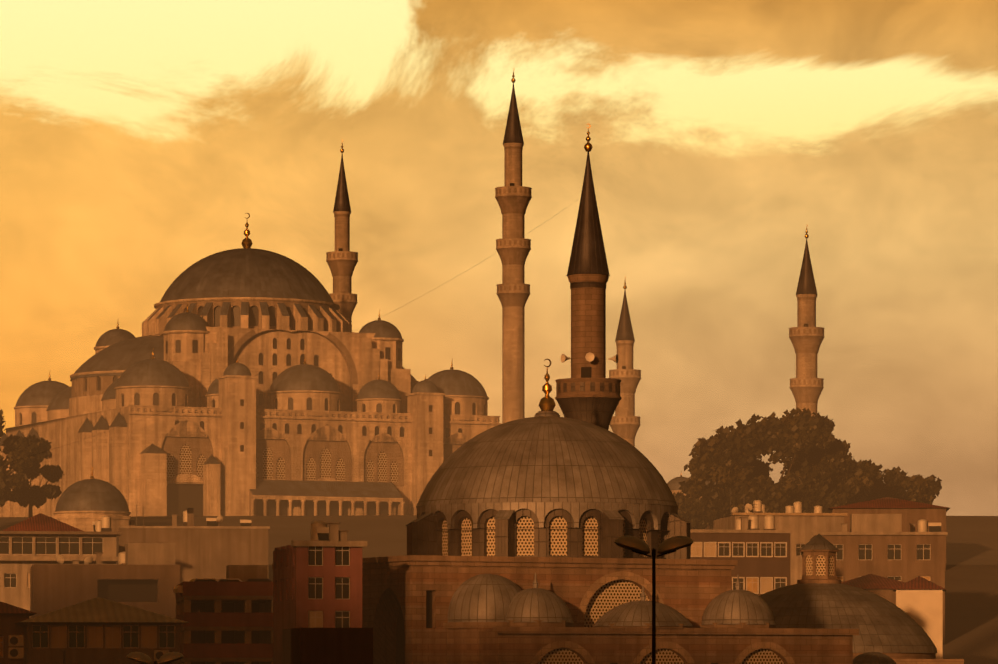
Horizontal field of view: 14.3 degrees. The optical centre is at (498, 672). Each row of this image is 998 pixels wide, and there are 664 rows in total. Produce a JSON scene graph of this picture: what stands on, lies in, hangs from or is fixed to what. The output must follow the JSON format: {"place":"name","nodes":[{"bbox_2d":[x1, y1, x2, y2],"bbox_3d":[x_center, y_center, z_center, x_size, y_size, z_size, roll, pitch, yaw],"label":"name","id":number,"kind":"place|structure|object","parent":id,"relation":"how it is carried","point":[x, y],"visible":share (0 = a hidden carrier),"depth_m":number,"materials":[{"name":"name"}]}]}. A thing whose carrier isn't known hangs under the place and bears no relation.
{"place":"outdoors","nodes":[
{"label":"outdoors","id":0,"kind":"place"},
{"bbox_2d":[2,143,824,516],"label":"haze","id":1,"kind":"object","parent":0,"point":[290,401],"depth_m":587.63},
{"bbox_2d":[0,515,997,663],"bbox_3d":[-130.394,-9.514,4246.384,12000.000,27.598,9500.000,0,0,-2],"label":"ground","id":2,"kind":"structure","parent":0,"point":[982,634],"depth_m":491.58,"materials":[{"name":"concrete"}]},
{"bbox_2d":[0,601,36,663],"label":"building wing","id":3,"kind":"structure","parent":2,"relation":"on","point":[9,614],"depth_m":236.25,"materials":[{"name":"brown"}]},
{"bbox_2d":[0,409,51,506],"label":"tree","id":4,"kind":"object","parent":2,"relation":"on","point":[13,442],"depth_m":512.07,"materials":[{"name":"green plant"}]},
{"bbox_2d":[10,464,63,517],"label":"tree","id":5,"kind":"object","parent":2,"relation":"on","point":[46,471],"depth_m":535.31,"materials":[{"name":"green plant"}]},
{"bbox_2d":[0,513,121,609],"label":"building","id":6,"kind":"structure","parent":2,"relation":"on","point":[28,534],"depth_m":419.44,"materials":[{"name":"concrete"}]},
{"bbox_2d":[52,467,131,531],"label":"dome","id":7,"kind":"structure","parent":2,"relation":"on","point":[121,502],"depth_m":515.30,"materials":[{"name":"stone"}]},
{"bbox_2d":[8,597,188,663],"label":"house","id":8,"kind":"structure","parent":2,"relation":"on","point":[76,622],"depth_m":230.43,"materials":[{"name":"brown concrete"}]},
{"bbox_2d":[30,542,179,617],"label":"building","id":9,"kind":"structure","parent":2,"relation":"on","point":[145,576],"depth_m":333.74,"materials":[{"name":"beige paint"}]},
{"bbox_2d":[127,652,183,663],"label":"street lamp","id":10,"kind":"object","parent":2,"relation":"on","point":[166,658],"depth_m":165.73,"materials":[{"name":"metal"}]},
{"bbox_2d":[118,504,269,582],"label":"building","id":11,"kind":"structure","parent":2,"relation":"on","point":[214,559],"depth_m":438.28,"materials":[{"name":"grey concrete"}]},
{"bbox_2d":[173,565,272,663],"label":"building","id":12,"kind":"structure","parent":2,"relation":"on","point":[212,628],"depth_m":298.39,"materials":[{"name":"concrete"}]},
{"bbox_2d":[0,213,501,516],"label":"mosque","id":13,"kind":"structure","parent":2,"relation":"on","point":[231,271],"depth_m":624.17,"materials":[{"name":"stone"}]},
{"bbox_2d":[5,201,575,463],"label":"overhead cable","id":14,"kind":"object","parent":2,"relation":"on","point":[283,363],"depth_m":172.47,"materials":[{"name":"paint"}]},
{"bbox_2d":[273,521,366,663],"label":"pink building","id":15,"kind":"structure","parent":2,"relation":"on","point":[288,603],"depth_m":234.80,"materials":[{"name":"paint"}]},
{"bbox_2d":[283,628,372,663],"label":"dark building","id":16,"kind":"structure","parent":2,"relation":"on","point":[328,645],"depth_m":212.55,"materials":[{"name":"brown paint"}]},
{"bbox_2d":[326,141,357,332],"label":"minaret","id":17,"kind":"object","parent":2,"relation":"on","point":[342,222],"depth_m":691.32,"materials":[{"name":"stone"}]},
{"bbox_2d":[495,69,531,423],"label":"minaret","id":18,"kind":"object","parent":2,"relation":"on","point":[513,163],"depth_m":626.94,"materials":[{"name":"stone"}]},
{"bbox_2d":[272,359,858,663],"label":"mosque","id":19,"kind":"structure","parent":2,"relation":"on","point":[466,573],"depth_m":248.25,"materials":[{"name":"stone"}]},
{"bbox_2d":[555,124,620,429],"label":"minaret","id":20,"kind":"object","parent":2,"relation":"on","point":[582,275],"depth_m":269.67,"materials":[{"name":"stone"}]},
{"bbox_2d":[609,278,640,446],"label":"minaret","id":21,"kind":"object","parent":2,"relation":"on","point":[623,327],"depth_m":712.24,"materials":[{"name":"stone"}]},
{"bbox_2d":[614,535,693,663],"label":"street lamp","id":22,"kind":"object","parent":2,"relation":"on","point":[641,546],"visible":1,"depth_m":118.42,"materials":[{"name":"metal"}]},
{"bbox_2d":[668,470,715,499],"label":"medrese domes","id":23,"kind":"structure","parent":2,"relation":"on","point":[673,484],"depth_m":703.83,"materials":[{"name":"plant"}]},
{"bbox_2d":[673,477,742,528],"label":"tree","id":24,"kind":"object","parent":2,"relation":"on","point":[686,508],"depth_m":516.24,"materials":[{"name":"green plant"}]},
{"bbox_2d":[690,502,792,595],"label":"building","id":25,"kind":"structure","parent":2,"relation":"on","point":[770,583],"depth_m":370.04,"materials":[{"name":"brown paint"}]},
{"bbox_2d":[684,407,873,528],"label":"tree","id":26,"kind":"object","parent":2,"relation":"on","point":[808,465],"depth_m":514.27,"materials":[{"name":"green plant"}]},
{"bbox_2d":[713,500,846,584],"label":"building","id":27,"kind":"structure","parent":2,"relation":"on","point":[791,517],"depth_m":450.42,"materials":[{"name":"concrete"}]},
{"bbox_2d":[789,224,824,416],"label":"minaret","id":28,"kind":"object","parent":2,"relation":"on","point":[809,285],"depth_m":648.00,"materials":[{"name":"stone"}]},
{"bbox_2d":[846,493,866,504],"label":"tree","id":29,"kind":"object","parent":2,"relation":"on","point":[858,499],"depth_m":527.41,"materials":[{"name":"green plant"}]},
{"bbox_2d":[760,534,963,663],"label":"domed building","id":30,"kind":"structure","parent":2,"relation":"on","point":[821,558],"depth_m":294.04,"materials":[{"name":"stone"}]},
{"bbox_2d":[841,574,905,604],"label":"building","id":31,"kind":"structure","parent":2,"relation":"on","point":[885,585],"depth_m":345.80,"materials":[{"name":"red tile"}]},
{"bbox_2d":[853,652,895,663],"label":"dome","id":32,"kind":"structure","parent":2,"relation":"on","point":[867,658],"depth_m":260.26,"materials":[{"name":"metal"}]},
{"bbox_2d":[810,514,947,644],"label":"beige building","id":33,"kind":"structure","parent":2,"relation":"on","point":[885,539],"depth_m":399.37,"materials":[{"name":"paint"}]},
{"bbox_2d":[827,497,948,569],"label":"building","id":34,"kind":"structure","parent":2,"relation":"on","point":[932,515],"depth_m":469.42,"materials":[{"name":"beige paint"}]},
{"bbox_2d":[854,459,941,504],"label":"tree","id":35,"kind":"object","parent":2,"relation":"on","point":[936,486],"depth_m":558.74,"materials":[{"name":"green plant"}]},
{"bbox_2d":[892,576,945,658],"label":"building","id":36,"kind":"structure","parent":2,"relation":"on","point":[916,595],"depth_m":329.35,"materials":[{"name":"paint"}]},
{"bbox_2d":[0,0,997,663],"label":"haze","id":37,"kind":"object","parent":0,"point":[494,404],"depth_m":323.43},
{"bbox_2d":[0,0,997,515],"label":"sky","id":38,"kind":"structure","parent":0,"point":[912,175],"materials":[{"name":"orange"}]}
]}

